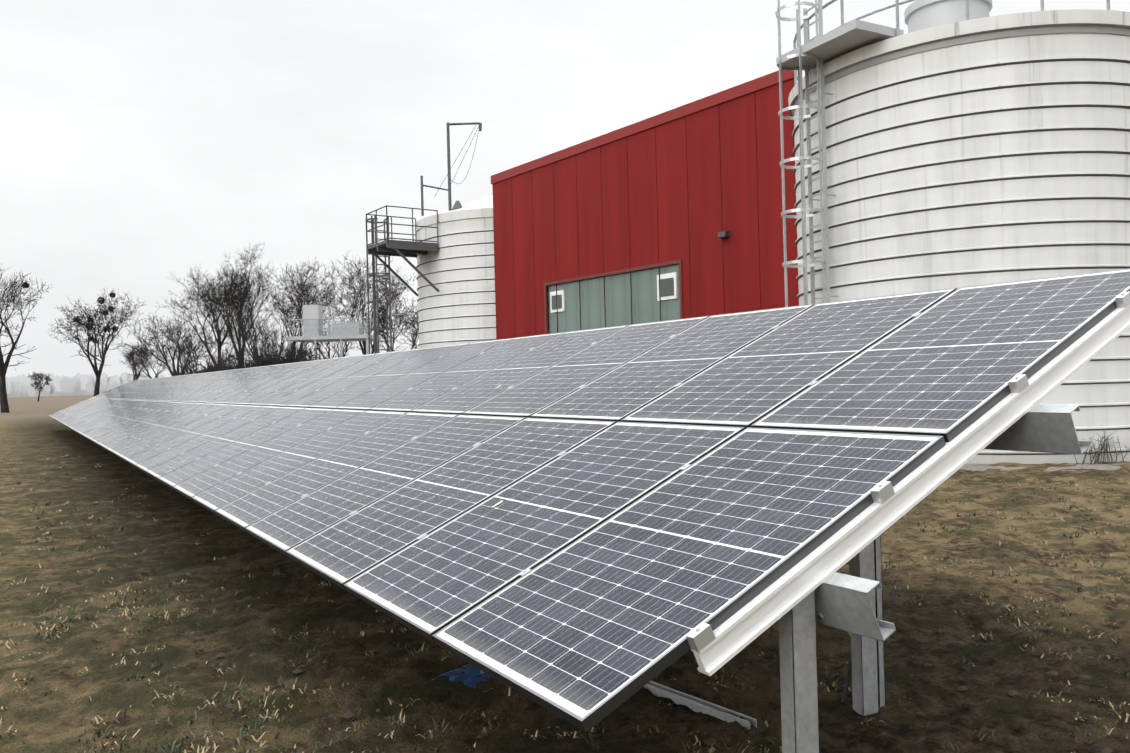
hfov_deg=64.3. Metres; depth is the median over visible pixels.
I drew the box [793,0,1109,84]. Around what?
big tank railing
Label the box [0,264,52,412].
tree
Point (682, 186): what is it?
red building
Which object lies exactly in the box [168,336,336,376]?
thicket shrubs
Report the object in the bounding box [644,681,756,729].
loose rail
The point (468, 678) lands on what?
blue bag
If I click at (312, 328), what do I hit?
platform
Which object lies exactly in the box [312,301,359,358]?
tree
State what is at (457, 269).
tank
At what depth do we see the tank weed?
13.77 m
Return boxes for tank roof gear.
[776,0,991,70]
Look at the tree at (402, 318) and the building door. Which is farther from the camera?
the tree at (402, 318)
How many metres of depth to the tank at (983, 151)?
14.21 m
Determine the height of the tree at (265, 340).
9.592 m
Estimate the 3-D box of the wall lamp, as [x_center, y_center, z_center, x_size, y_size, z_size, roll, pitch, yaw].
[3.504,-3.131,19.827,0.160,0.120,0.220,-1,0,-37]
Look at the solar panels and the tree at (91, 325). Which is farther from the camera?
the tree at (91, 325)
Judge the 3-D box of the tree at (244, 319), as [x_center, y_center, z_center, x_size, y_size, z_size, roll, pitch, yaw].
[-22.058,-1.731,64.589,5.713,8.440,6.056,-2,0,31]
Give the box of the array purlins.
[815,405,1089,641]
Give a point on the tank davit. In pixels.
(457, 205)
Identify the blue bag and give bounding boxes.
[432,664,492,691]
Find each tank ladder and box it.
[366,216,391,353]
[775,0,838,306]
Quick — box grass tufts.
[0,454,1129,752]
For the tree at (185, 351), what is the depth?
95.83 m
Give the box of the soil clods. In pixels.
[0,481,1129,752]
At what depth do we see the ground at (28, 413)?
5.51 m
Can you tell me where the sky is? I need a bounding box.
[0,0,1129,377]
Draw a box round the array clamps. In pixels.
[62,291,1129,651]
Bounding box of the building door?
[548,264,679,333]
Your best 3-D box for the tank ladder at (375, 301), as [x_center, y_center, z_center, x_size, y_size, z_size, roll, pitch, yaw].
[-6.147,-1.837,29.896,0.719,6.900,0.770,-1,0,-32]
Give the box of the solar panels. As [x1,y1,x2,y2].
[49,268,1129,731]
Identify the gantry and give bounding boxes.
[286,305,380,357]
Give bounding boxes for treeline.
[5,372,193,397]
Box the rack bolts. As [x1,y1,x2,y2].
[817,613,823,619]
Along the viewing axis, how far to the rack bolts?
2.89 m
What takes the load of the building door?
in the red building
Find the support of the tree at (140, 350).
on the ground at (28, 413)
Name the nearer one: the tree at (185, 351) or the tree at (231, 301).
the tree at (231, 301)
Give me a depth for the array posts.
2.83 m
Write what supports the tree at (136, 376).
on the ground at (28, 413)
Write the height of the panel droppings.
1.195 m
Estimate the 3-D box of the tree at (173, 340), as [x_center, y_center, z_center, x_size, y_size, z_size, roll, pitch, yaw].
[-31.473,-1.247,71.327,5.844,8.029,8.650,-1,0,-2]
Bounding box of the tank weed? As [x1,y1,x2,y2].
[1074,431,1129,463]
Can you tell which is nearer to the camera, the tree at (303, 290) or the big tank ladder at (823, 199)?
the big tank ladder at (823, 199)
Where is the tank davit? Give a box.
[420,122,481,215]
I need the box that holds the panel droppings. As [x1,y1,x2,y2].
[166,366,502,506]
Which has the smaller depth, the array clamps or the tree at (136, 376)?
the array clamps
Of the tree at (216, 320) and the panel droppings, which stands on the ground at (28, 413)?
the tree at (216, 320)
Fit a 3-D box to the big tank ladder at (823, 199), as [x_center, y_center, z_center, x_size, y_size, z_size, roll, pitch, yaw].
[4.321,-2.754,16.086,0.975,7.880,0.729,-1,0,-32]
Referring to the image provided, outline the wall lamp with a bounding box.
[718,231,729,237]
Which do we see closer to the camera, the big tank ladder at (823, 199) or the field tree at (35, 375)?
the big tank ladder at (823, 199)
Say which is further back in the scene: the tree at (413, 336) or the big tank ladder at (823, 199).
the tree at (413, 336)
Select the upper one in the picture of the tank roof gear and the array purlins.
the tank roof gear
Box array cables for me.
[841,658,851,702]
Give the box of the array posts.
[779,535,884,752]
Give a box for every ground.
[0,395,1129,740]
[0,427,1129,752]
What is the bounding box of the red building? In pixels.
[491,70,798,339]
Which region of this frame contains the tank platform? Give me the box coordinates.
[366,205,439,295]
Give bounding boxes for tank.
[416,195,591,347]
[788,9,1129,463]
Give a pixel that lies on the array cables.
(846, 685)
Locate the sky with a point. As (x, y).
(142, 142)
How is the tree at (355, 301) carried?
on the ground at (28, 413)
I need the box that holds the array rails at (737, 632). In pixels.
[691,304,1129,675]
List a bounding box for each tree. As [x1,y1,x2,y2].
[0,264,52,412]
[27,371,51,400]
[48,288,145,396]
[112,311,217,375]
[119,342,156,380]
[121,331,176,378]
[156,263,263,364]
[172,330,236,373]
[182,243,277,366]
[218,292,305,362]
[244,317,285,355]
[260,259,362,352]
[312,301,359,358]
[317,249,416,354]
[349,294,418,351]
[396,303,418,348]

